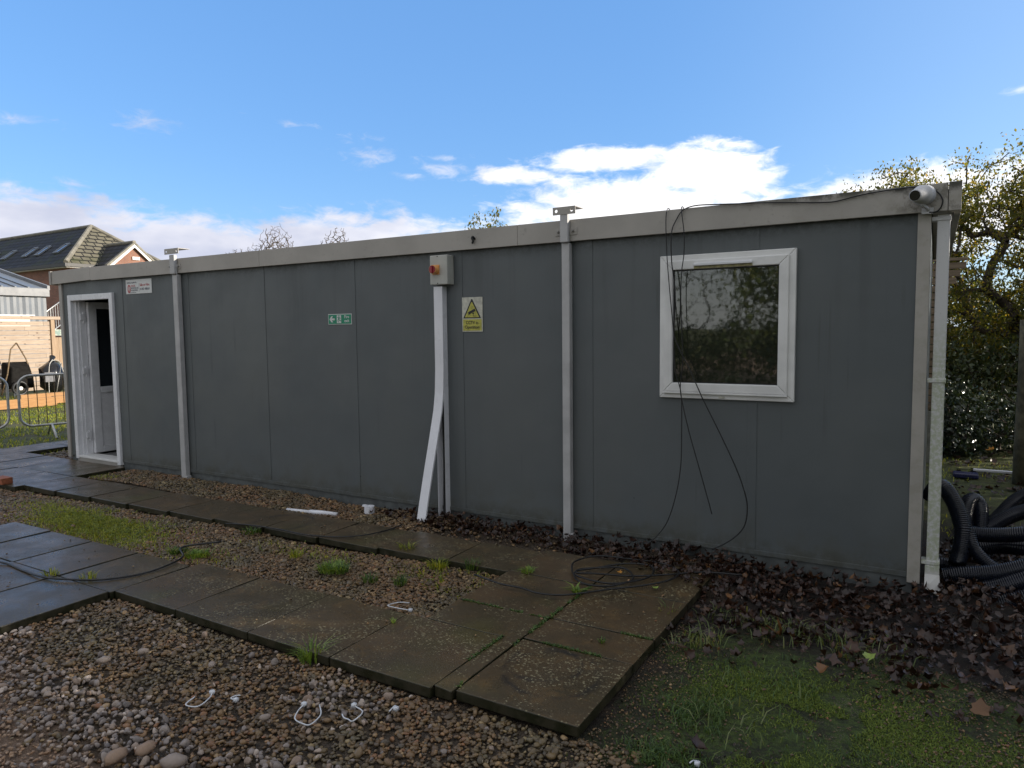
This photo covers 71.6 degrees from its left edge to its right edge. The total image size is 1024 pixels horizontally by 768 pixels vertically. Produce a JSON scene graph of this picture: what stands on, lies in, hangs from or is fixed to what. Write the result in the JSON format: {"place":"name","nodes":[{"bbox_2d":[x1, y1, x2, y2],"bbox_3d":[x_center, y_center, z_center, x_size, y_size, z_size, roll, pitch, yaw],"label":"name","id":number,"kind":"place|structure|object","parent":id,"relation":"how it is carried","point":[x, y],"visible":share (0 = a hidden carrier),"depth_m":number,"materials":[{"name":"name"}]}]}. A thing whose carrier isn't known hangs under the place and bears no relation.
{"place":"outdoors","nodes":[
{"label":"outdoors","id":0,"kind":"place"},
{"bbox_2d":[0,391,67,447],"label":"grass","id":1,"kind":"structure","parent":0,"point":[43,415],"depth_m":13.28,"materials":[{"name":"plant"}]},
{"bbox_2d":[5,440,67,453],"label":"path","id":2,"kind":"structure","parent":0,"point":[47,447],"depth_m":10.08,"materials":[{"name":"concrete"}]},
{"bbox_2d":[42,450,72,459],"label":"gravel","id":3,"kind":"structure","parent":0,"point":[59,454],"depth_m":9.75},
{"bbox_2d":[0,224,159,348],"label":"brick house","id":4,"kind":"structure","parent":0,"point":[39,257],"depth_m":49.74,"materials":[{"name":"brick"}]},
{"bbox_2d":[0,488,498,618],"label":"gravel","id":5,"kind":"structure","parent":0,"point":[282,562],"depth_m":5.08,"materials":[{"name":"gravel"}]},
{"bbox_2d":[167,545,189,554],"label":"weed","id":6,"kind":"object","parent":5,"relation":"on","point":[176,551],"visible":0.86,"depth_m":5.24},
{"bbox_2d":[184,547,216,558],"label":"weed","id":7,"kind":"object","parent":5,"relation":"on","point":[200,553],"visible":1,"depth_m":5.17,"materials":[{"name":"plant"}]},
{"bbox_2d":[238,526,260,534],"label":"weed","id":8,"kind":"object","parent":5,"relation":"on","point":[251,529],"visible":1,"depth_m":5.76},
{"bbox_2d":[288,546,308,558],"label":"grass tuft","id":9,"kind":"object","parent":5,"relation":"on","point":[294,554],"visible":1,"depth_m":5.12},
{"bbox_2d":[314,558,347,574],"bbox_3d":[-1.227,1.243,4.838,0.265,0.047,0.278,-1,4,-6],"label":"weed","id":10,"kind":"object","parent":5,"relation":"on","point":[334,564],"visible":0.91,"depth_m":4.83,"materials":[{"name":"plant"}]},
{"bbox_2d":[329,563,351,574],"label":"weed","id":11,"kind":"object","parent":5,"relation":"on","point":[344,570],"visible":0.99,"depth_m":4.77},
{"bbox_2d":[361,572,381,582],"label":"grass tuft","id":12,"kind":"object","parent":5,"relation":"on","point":[370,580],"visible":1,"depth_m":4.60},
{"bbox_2d":[387,602,412,611],"bbox_3d":[-0.628,1.284,4.119,0.176,0.016,0.104,2,5,31],"label":"cable tie","id":13,"kind":"object","parent":5,"relation":"on","point":[410,609],"visible":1,"depth_m":4.09,"materials":[{"name":"plastic"}]},
{"bbox_2d":[391,573,409,586],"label":"grass tuft","id":14,"kind":"object","parent":5,"relation":"on","point":[401,581],"visible":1,"depth_m":4.54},
{"bbox_2d":[426,557,449,569],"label":"grass tuft","id":15,"kind":"object","parent":5,"relation":"on","point":[440,565],"visible":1,"depth_m":4.85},
{"bbox_2d":[0,449,619,585],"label":"path","id":16,"kind":"structure","parent":0,"point":[40,473],"depth_m":5.96,"materials":[{"name":"concrete"}]},
{"bbox_2d":[0,475,12,484],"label":"brick","id":17,"kind":"object","parent":16,"relation":"on","point":[4,480],"visible":1,"depth_m":7.59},
{"bbox_2d":[225,523,402,537],"bbox_3d":[-1.645,1.166,5.661,1.484,0.019,0.382,0,4,3],"label":"ground cable","id":18,"kind":"object","parent":16,"relation":"on","point":[314,535],"visible":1,"depth_m":5.60,"materials":[{"name":"black rubber"}]},
{"bbox_2d":[396,541,415,549],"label":"grass tuft","id":19,"kind":"object","parent":16,"relation":"on","point":[409,543],"visible":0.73,"depth_m":5.22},
{"bbox_2d":[458,557,480,570],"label":"grass tuft","id":20,"kind":"object","parent":16,"relation":"on","point":[469,567],"visible":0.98,"depth_m":4.80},
{"bbox_2d":[516,565,536,573],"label":"weed","id":21,"kind":"object","parent":16,"relation":"on","point":[529,569],"visible":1,"depth_m":4.65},
{"bbox_2d":[0,522,714,737],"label":"path","id":22,"kind":"structure","parent":0,"point":[430,661],"depth_m":3.92,"materials":[{"name":"concrete"}]},
{"bbox_2d":[40,567,59,576],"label":"grass tuft","id":23,"kind":"object","parent":22,"relation":"on","point":[51,571],"visible":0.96,"depth_m":4.72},
{"bbox_2d":[77,570,99,578],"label":"grass tuft","id":24,"kind":"object","parent":22,"relation":"on","point":[90,577],"visible":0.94,"depth_m":4.65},
{"bbox_2d":[0,541,221,580],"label":"ground cable","id":25,"kind":"object","parent":22,"relation":"on","point":[71,579],"visible":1,"depth_m":4.71,"materials":[{"name":"black rubber"}]},
{"bbox_2d":[0,477,695,709],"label":"loose pebbles","id":26,"kind":"object","parent":22,"relation":"on","point":[517,660],"visible":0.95,"depth_m":4.33,"materials":[{"name":"stone"}]},
{"bbox_2d":[456,583,653,686],"bbox_3d":[0.124,1.297,3.793,1.093,0.013,1.028,-2,5,-16],"label":"joint moss","id":27,"kind":"object","parent":22,"relation":"on","point":[549,643],"visible":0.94,"depth_m":3.67,"materials":[{"name":"plant"}]},
{"bbox_2d":[564,582,591,592],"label":"weed","id":28,"kind":"object","parent":22,"relation":"on","point":[576,588],"visible":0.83,"depth_m":4.27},
{"bbox_2d":[474,555,741,595],"bbox_3d":[0.592,1.211,4.568,1.626,0.019,0.628,-2,5,-15],"label":"ground cable","id":29,"kind":"object","parent":22,"relation":"on","point":[632,580],"visible":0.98,"depth_m":4.50,"materials":[{"name":"black rubber"}]},
{"bbox_2d":[656,595,679,613],"bbox_3d":[0.878,1.279,4.001,0.214,0.094,0.231,2,5,31],"label":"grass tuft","id":30,"kind":"object","parent":22,"relation":"on","point":[665,605],"visible":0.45,"depth_m":4.04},
{"bbox_2d":[0,327,1023,767],"bbox_3d":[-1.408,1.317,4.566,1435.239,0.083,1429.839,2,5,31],"label":"ground","id":31,"kind":"structure","parent":0,"point":[842,699],"depth_m":3.23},
{"bbox_2d":[0,377,9,428],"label":"crowd barrier","id":32,"kind":"object","parent":31,"relation":"on","point":[7,401],"visible":1,"depth_m":11.15,"materials":[{"name":"metal"}]},
{"bbox_2d":[1,343,34,395],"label":"wheelbarrow","id":33,"kind":"object","parent":31,"relation":"on","point":[13,373],"visible":0.78,"depth_m":18.84,"materials":[{"name":"metal"}]},
{"bbox_2d":[0,268,49,383],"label":"metal shed","id":34,"kind":"structure","parent":31,"relation":"on","point":[21,295],"depth_m":22.99,"materials":[{"name":"white paint"}]},
{"bbox_2d":[0,397,56,409],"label":"timber beam","id":35,"kind":"structure","parent":31,"relation":"on","point":[32,402],"depth_m":15.93,"materials":[{"name":"wood"}]},
{"bbox_2d":[0,316,59,392],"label":"timber fence","id":36,"kind":"object","parent":31,"relation":"on","point":[25,337],"visible":0.55,"depth_m":19.97,"materials":[{"name":"wood"}]},
{"bbox_2d":[14,373,66,438],"bbox_3d":[-7.002,0.305,11.963,2.277,1.035,0.738,-5,6,-42],"label":"crowd barrier","id":37,"kind":"object","parent":31,"relation":"on","point":[50,425],"visible":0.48,"depth_m":11.39,"materials":[{"name":"metal"}]},
{"bbox_2d":[20,392,64,398],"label":"timber beam","id":38,"kind":"structure","parent":31,"relation":"on","point":[39,395],"depth_m":17.57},
{"bbox_2d":[38,355,63,392],"bbox_3d":[-12.599,-0.262,19.436,0.559,1.070,0.623,2,5,31],"label":"rubbish sack","id":39,"kind":"object","parent":31,"relation":"on","point":[55,365],"visible":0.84,"depth_m":19.29,"materials":[{"name":"black plastic"}]},
{"bbox_2d":[0,669,107,767],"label":"soil stones","id":40,"kind":"object","parent":31,"relation":"on","point":[20,745],"visible":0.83,"depth_m":2.83,"materials":[{"name":"gravel"}]},
{"bbox_2d":[44,360,63,392],"bbox_3d":[-12.338,-0.190,19.235,0.218,0.932,0.634,1,5,20],"label":"folded chair frame","id":41,"kind":"object","parent":31,"relation":"on","point":[49,379],"visible":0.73,"depth_m":19.11,"materials":[{"name":"metal"}]},
{"bbox_2d":[47,302,60,328],"bbox_3d":[-16.968,-1.514,26.643,0.200,3.182,2.264,-1,4,1],"label":"stair railing","id":42,"kind":"object","parent":31,"relation":"on","point":[55,313],"visible":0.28,"depth_m":26.47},
{"bbox_2d":[51,395,64,402],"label":"timber beam","id":43,"kind":"structure","parent":31,"relation":"on","point":[60,399],"depth_m":16.91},
{"bbox_2d":[134,740,155,756],"bbox_3d":[-1.423,1.415,2.762,0.067,0.040,0.087,2,5,31],"label":"stone","id":44,"kind":"object","parent":31,"relation":"on","point":[146,748],"visible":1,"depth_m":2.74,"materials":[{"name":"stone"}]},
{"bbox_2d":[159,752,187,767],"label":"stone","id":45,"kind":"object","parent":31,"relation":"on","point":[175,760],"visible":1,"depth_m":2.66,"materials":[{"name":"stone"}]},
{"bbox_2d":[0,473,490,596],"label":"grass","id":46,"kind":"structure","parent":31,"relation":"on","point":[105,522],"depth_m":6.02,"materials":[{"name":"plant"}]},
{"bbox_2d":[226,226,293,253],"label":"bare tree","id":47,"kind":"object","parent":31,"relation":"on","point":[271,245],"visible":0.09,"depth_m":71.44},
{"bbox_2d":[278,634,351,664],"bbox_3d":[-0.995,1.325,3.565,0.380,0.111,0.286,-2,5,-19],"label":"grass tuft","id":48,"kind":"object","parent":31,"relation":"on","point":[308,658],"visible":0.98,"depth_m":3.53,"materials":[{"name":"plant"}]},
{"bbox_2d":[321,227,347,243],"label":"bare tree","id":49,"kind":"object","parent":31,"relation":"on","point":[335,235],"visible":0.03,"depth_m":70.04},
{"bbox_2d":[0,599,670,767],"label":"gravel","id":50,"kind":"structure","parent":31,"relation":"on","point":[553,750],"depth_m":3.12,"materials":[{"name":"gravel"}]},
{"bbox_2d":[96,656,110,663],"bbox_3d":[-2.026,1.369,3.523,0.050,0.034,0.063,2,5,31],"label":"stone","id":51,"kind":"object","parent":50,"relation":"on","point":[104,659],"visible":1,"depth_m":3.51,"materials":[{"name":"stone"}]},
{"bbox_2d":[104,747,127,765],"bbox_3d":[-1.511,1.421,2.711,0.065,0.046,0.095,2,5,31],"label":"stone","id":52,"kind":"object","parent":50,"relation":"on","point":[115,756],"visible":1,"depth_m":2.69,"materials":[{"name":"stone"}]},
{"bbox_2d":[137,648,148,654],"bbox_3d":[-1.875,1.361,3.611,0.042,0.034,0.051,3,6,39],"label":"stone","id":53,"kind":"object","parent":50,"relation":"on","point":[142,651],"visible":1,"depth_m":3.60,"materials":[{"name":"stone"}]},
{"bbox_2d":[185,689,214,706],"bbox_3d":[-1.370,1.383,3.122,0.080,0.016,0.137,0,4,13],"label":"cable tie","id":54,"kind":"object","parent":50,"relation":"on","point":[211,692],"visible":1,"depth_m":3.11,"materials":[{"name":"plastic"}]},
{"bbox_2d":[208,661,215,667],"bbox_3d":[-1.462,1.367,3.461,0.035,0.026,0.051,-3,5,-24],"label":"stone","id":55,"kind":"object","parent":50,"relation":"on","point":[211,664],"visible":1,"depth_m":3.45,"materials":[{"name":"stone"}]},
{"bbox_2d":[230,695,240,702],"bbox_3d":[-1.215,1.383,3.132,0.048,0.016,0.050,2,5,31],"label":"cable tie","id":56,"kind":"object","parent":50,"relation":"on","point":[235,699],"visible":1,"depth_m":3.11,"materials":[{"name":"plastic"}]},
{"bbox_2d":[259,714,270,720],"bbox_3d":[-1.039,1.399,2.984,0.039,0.025,0.046,2,5,31],"label":"stone","id":57,"kind":"object","parent":50,"relation":"on","point":[263,717],"visible":1,"depth_m":2.97,"materials":[{"name":"stone"}]},
{"bbox_2d":[294,701,321,725],"bbox_3d":[-0.857,1.386,2.986,0.109,0.017,0.170,0,4,2],"label":"cable tie","id":58,"kind":"object","parent":50,"relation":"on","point":[303,703],"visible":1,"depth_m":2.99,"materials":[{"name":"plastic"}]},
{"bbox_2d":[342,702,362,721],"bbox_3d":[-0.667,1.387,2.988,0.080,0.028,0.118,-4,6,-41],"label":"cable tie","id":59,"kind":"object","parent":50,"relation":"on","point":[353,704],"visible":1,"depth_m":3.00,"materials":[{"name":"plastic"}]},
{"bbox_2d":[389,705,398,711],"bbox_3d":[-0.502,1.383,3.024,0.034,0.016,0.051,2,5,31],"label":"cable tie","id":60,"kind":"object","parent":50,"relation":"on","point":[395,708],"visible":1,"depth_m":3.02,"materials":[{"name":"plastic"}]},
{"bbox_2d":[88,469,589,553],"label":"gravel","id":61,"kind":"structure","parent":31,"relation":"on","point":[186,485],"depth_m":6.86,"materials":[{"name":"gravel"}]},
{"bbox_2d":[286,508,337,515],"bbox_3d":[-1.789,1.138,6.308,0.531,0.048,0.064,1,5,19],"label":"pipe scrap","id":62,"kind":"object","parent":61,"relation":"on","point":[319,512],"visible":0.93,"depth_m":6.27,"materials":[{"name":"white plastic"}]},
{"bbox_2d":[362,504,374,513],"bbox_3d":[-1.282,1.111,6.304,0.130,0.063,0.090,2,5,31],"label":"tape roll","id":63,"kind":"object","parent":61,"relation":"on","point":[367,508],"visible":0.95,"depth_m":6.26,"materials":[{"name":"white plastic"}]},
{"bbox_2d":[467,206,507,229],"bbox_3d":[-1.069,-2.977,23.822,3.299,5.676,2.671,2,5,31],"label":"bare tree","id":64,"kind":"object","parent":31,"relation":"on","point":[487,226],"visible":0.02,"depth_m":23.50,"materials":[{"name":"brown plant"}]},
{"bbox_2d":[49,181,961,595],"bbox_3d":[-0.766,-0.204,8.146,9.857,2.658,3.591,2,5,31],"label":"portable cabin","id":65,"kind":"object","parent":31,"relation":"on","point":[803,339],"visible":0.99,"depth_m":5.36,"materials":[{"name":"grey metal"}]},
{"bbox_2d":[79,302,116,452],"bbox_3d":[-5.188,-0.101,9.380,0.110,1.935,0.895,2,5,31],"label":"door","id":66,"kind":"structure","parent":65,"relation":"in","point":[97,313],"depth_m":9.17,"materials":[{"name":"white plastic"}]},
{"bbox_2d":[126,278,151,293],"bbox_3d":[-4.306,-1.125,8.182,0.500,0.164,0.007,2,5,31],"label":"supplier sign","id":67,"kind":"object","parent":65,"relation":"attached to","point":[137,286],"visible":1,"depth_m":8.18,"materials":[{"name":"grey"}]},
{"bbox_2d":[328,314,351,324],"bbox_3d":[-1.605,-0.604,6.617,0.297,0.098,0.008,2,5,31],"label":"fire exit sign","id":68,"kind":"object","parent":65,"relation":"attached to","point":[335,319],"visible":1,"depth_m":6.62,"materials":[{"name":"plastic"}]},
{"bbox_2d":[417,286,450,521],"bbox_3d":[-0.674,0.195,5.953,0.096,2.015,0.328,3,6,41],"label":"cable trunking","id":69,"kind":"object","parent":65,"relation":"attached to","point":[438,442],"visible":0.93,"depth_m":5.99,"materials":[{"name":"white plastic"}]},
{"bbox_2d":[429,255,453,284],"bbox_3d":[-0.605,-0.948,5.901,0.178,0.242,0.167,2,5,31],"label":"isolator switch","id":70,"kind":"object","parent":65,"relation":"attached to","point":[441,269],"visible":1,"depth_m":5.88,"materials":[{"name":"grey plastic"}]},
{"bbox_2d":[462,297,482,331],"bbox_3d":[-0.328,-0.574,5.859,0.202,0.284,0.008,2,5,31],"label":"camera warning sign","id":71,"kind":"object","parent":65,"relation":"attached to","point":[472,314],"visible":1,"depth_m":5.86,"materials":[{"name":"yellow"}]},
{"bbox_2d":[647,208,681,543],"bbox_3d":[1.081,-0.032,5.019,0.250,2.388,0.122,1,5,17],"label":"hanging cable","id":72,"kind":"object","parent":65,"relation":"hanging from","point":[677,380],"visible":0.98,"depth_m":4.94,"materials":[{"name":"black rubber"}]},
{"bbox_2d":[680,206,711,513],"bbox_3d":[1.281,-0.165,4.893,0.242,2.114,0.087,2,5,31],"label":"hanging cable","id":73,"kind":"object","parent":65,"relation":"hanging from","point":[682,359],"visible":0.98,"depth_m":4.89,"materials":[{"name":"black rubber"}]},
{"bbox_2d":[660,248,797,401],"bbox_3d":[1.444,-0.389,4.812,0.903,0.993,0.104,2,5,31],"label":"window","id":74,"kind":"structure","parent":65,"relation":"in","point":[739,308],"depth_m":4.78,"materials":[{"name":"white plastic"}]},
{"bbox_2d":[670,186,943,549],"bbox_3d":[1.799,-0.017,4.565,1.607,2.361,0.026,2,5,31],"label":"hanging cable","id":75,"kind":"object","parent":65,"relation":"hanging from","point":[675,309],"visible":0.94,"depth_m":4.78,"materials":[{"name":"black rubber"}]},
{"bbox_2d":[909,185,935,213],"bbox_3d":[2.355,-1.066,4.078,0.190,0.162,0.116,-5,6,-42],"label":"security camera","id":76,"kind":"object","parent":65,"relation":"attached to","point":[922,195],"visible":1,"depth_m":4.04,"materials":[{"name":"plastic"}]},
{"bbox_2d":[689,760,699,767],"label":"cable tie","id":77,"kind":"object","parent":31,"relation":"on","point":[696,763],"visible":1,"depth_m":2.63,"materials":[{"name":"plastic"}]},
{"bbox_2d":[368,508,1023,732],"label":"leaf litter","id":78,"kind":"object","parent":31,"relation":"on","point":[980,706],"visible":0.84,"depth_m":4.02,"materials":[{"name":"brown plant"}]},
{"bbox_2d":[624,601,920,767],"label":"grass","id":79,"kind":"structure","parent":31,"relation":"on","point":[819,639],"depth_m":3.64,"materials":[{"name":"plant"}]},
{"bbox_2d":[558,622,1023,767],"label":"grit","id":80,"kind":"object","parent":31,"relation":"on","point":[865,701],"visible":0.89,"depth_m":3.00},
{"bbox_2d":[560,644,1023,767],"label":"moss","id":81,"kind":"object","parent":31,"relation":"on","point":[872,720],"visible":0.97,"depth_m":2.94,"materials":[{"name":"plant"}]},
{"bbox_2d":[580,617,1023,767],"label":"debris","id":82,"kind":"object","parent":31,"relation":"on","point":[899,690],"visible":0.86,"depth_m":3.01,"materials":[{"name":"plant"}]},
{"bbox_2d":[862,652,875,660],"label":"fallen leaf","id":83,"kind":"object","parent":31,"relation":"on","point":[866,655],"visible":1,"depth_m":3.42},
{"bbox_2d":[842,128,1023,402],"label":"broadleaf tree","id":84,"kind":"object","parent":31,"relation":"on","point":[974,212],"visible":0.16,"depth_m":11.12,"materials":[{"name":"green plant"}]},
{"bbox_2d":[923,479,971,566],"bbox_3d":[2.917,0.912,4.743,0.164,0.532,0.473,0,4,5],"label":"corrugated hose","id":85,"kind":"object","parent":31,"relation":"on","point":[960,519],"visible":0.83,"depth_m":4.62,"materials":[{"name":"plastic"}]},
{"bbox_2d":[939,557,969,569],"bbox_3d":[2.885,1.206,4.684,0.227,0.116,0.090,2,5,31],"label":"corrugated hose","id":86,"kind":"object","parent":31,"relation":"on","point":[944,563],"visible":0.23,"depth_m":4.67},
{"bbox_2d":[928,358,1000,461],"bbox_3d":[5.509,0.418,9.002,1.262,1.664,1.114,1,5,17],"label":"ivy bush","id":87,"kind":"object","parent":31,"relation":"on","point":[964,444],"visible":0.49,"depth_m":8.79,"materials":[{"name":"green plant"}]},
{"bbox_2d":[929,310,1001,400],"bbox_3d":[5.882,-0.216,10.843,2.733,2.563,2.221,2,5,31],"label":"hedge bush","id":88,"kind":"object","parent":31,"relation":"on","point":[955,356],"visible":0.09,"depth_m":10.15,"materials":[{"name":"green plant"}]},
{"bbox_2d":[953,471,978,478],"bbox_3d":[4.821,0.966,7.542,0.230,0.050,0.150,2,5,31],"label":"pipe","id":89,"kind":"object","parent":31,"relation":"on","point":[964,474],"visible":1,"depth_m":7.49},
{"bbox_2d":[932,251,1022,399],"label":"hedge bush","id":90,"kind":"object","parent":31,"relation":"on","point":[967,283],"visible":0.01,"depth_m":15.48,"materials":[{"name":"green plant"}]},
{"bbox_2d":[943,380,1016,456],"bbox_3d":[6.171,0.563,9.058,1.360,1.371,1.440,2,5,31],"label":"ivy bush","id":91,"kind":"object","parent":31,"relation":"on","point":[996,438],"visible":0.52,"depth_m":8.97,"materials":[{"name":"green plant"}]},
{"bbox_2d":[941,458,1020,538],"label":"grass","id":92,"kind":"structure","parent":31,"relation":"on","point":[968,481],"depth_m":7.74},
{"bbox_2d":[944,317,1018,442],"bbox_3d":[7.176,0.182,9.959,2.803,2.260,2.035,2,5,31],"label":"hedge bush","id":93,"kind":"object","parent":31,"relation":"on","point":[1005,374],"visible":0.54,"depth_m":9.99,"materials":[{"name":"green plant"}]},
{"bbox_2d":[941,558,1023,586],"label":"corrugated hose","id":94,"kind":"object","parent":31,"relation":"on","point":[988,572],"visible":0.66,"depth_m":4.38,"materials":[{"name":"plastic"}]},
{"bbox_2d":[969,531,997,565],"bbox_3d":[3.011,1.084,4.539,0.091,0.258,0.262,-3,5,-30],"label":"corrugated hose","id":95,"kind":"object","parent":31,"relation":"on","point":[980,556],"visible":0.69,"depth_m":4.54,"materials":[{"name":"plastic"}]},
{"bbox_2d":[947,272,1023,394],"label":"hedge bush","id":96,"kind":"object","parent":31,"relation":"on","point":[987,308],"visible":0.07,"depth_m":14.45,"materials":[{"name":"green plant"}]},
{"bbox_2d":[949,447,1023,558],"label":"leaf litter","id":97,"kind":"object","parent":31,"relation":"on","point":[1000,478],"visible":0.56,"depth_m":7.50,"materials":[{"name":"brown plant"}]},
{"bbox_2d":[950,541,1023,557],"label":"corrugated hose","id":98,"kind":"object","parent":31,"relation":"on","point":[1009,548],"visible":0.42,"depth_m":4.82,"materials":[{"name":"plastic"}]},
{"bbox_2d":[971,526,1023,542],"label":"corrugated hose","id":99,"kind":"object","parent":98,"relation":"on","point":[1001,534],"visible":0.83,"depth_m":4.68,"materials":[{"name":"plastic"}]},
{"bbox_2d":[988,504,1023,527],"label":"corrugated hose","id":100,"kind":"object","parent":98,"relation":"on","point":[1008,517],"visible":0.7,"depth_m":4.96,"materials":[{"name":"plastic"}]},
{"bbox_2d":[962,492,988,527],"bbox_3d":[3.276,0.913,5.045,0.199,0.261,0.254,2,5,31],"label":"corrugated hose","id":101,"kind":"object","parent":100,"relation":"on","point":[976,506],"visible":0.73,"depth_m":5.01,"materials":[{"name":"plastic"}]},
{"bbox_2d":[955,570,1023,594],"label":"corrugated hose","id":102,"kind":"object","parent":31,"relation":"on","point":[1016,580],"visible":0.41,"depth_m":4.26,"materials":[{"name":"plastic"}]},
{"bbox_2d":[973,468,1011,473],"bbox_3d":[5.253,0.949,7.698,0.420,0.030,0.040,2,5,31],"label":"plastic strip","id":103,"kind":"object","parent":31,"relation":"on","point":[992,471],"visible":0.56,"depth_m":7.70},
{"bbox_2d":[988,589,1023,606],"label":"corrugated hose","id":104,"kind":"object","parent":31,"relation":"on","point":[1001,599],"visible":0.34,"depth_m":4.17,"materials":[{"name":"plastic"}]},
{"bbox_2d":[989,488,1023,517],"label":"corrugated hose","id":105,"kind":"object","parent":31,"relation":"on","point":[1014,499],"visible":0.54,"depth_m":5.20,"materials":[{"name":"plastic"}]},
{"bbox_2d":[1012,320,1023,485],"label":"timber post","id":106,"kind":"object","parent":31,"relation":"on","point":[1018,465],"visible":0.81,"depth_m":7.19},
{"bbox_2d":[0,0,1023,326],"label":"sky","id":107,"kind":"structure","parent":0,"point":[202,127],"materials":[{"name":"blue"}]},
{"bbox_2d":[603,646,1007,767],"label":"grass","id":108,"kind":"structure","parent":0,"point":[657,749],"depth_m":2.90,"materials":[{"name":"plant"}]},
{"bbox_2d":[690,734,708,749],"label":"fallen leaf","id":109,"kind":"object","parent":108,"relation":"on","point":[697,742],"visible":1,"depth_m":2.73,"materials":[{"name":"brown plant"}]},
{"bbox_3d":[-12.992,-0.843,21.280,0.261,1.970,0.458,2,5,31],"label":"green post","id":110,"kind":"object","parent":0,"visible":0},
{"bbox_2d":[55,329,62,366],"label":"board gate","id":111,"kind":"structure","parent":110,"relation":"attached to","point":[59,355],"depth_m":20.74,"materials":[{"name":"beige wood"}]}
]}

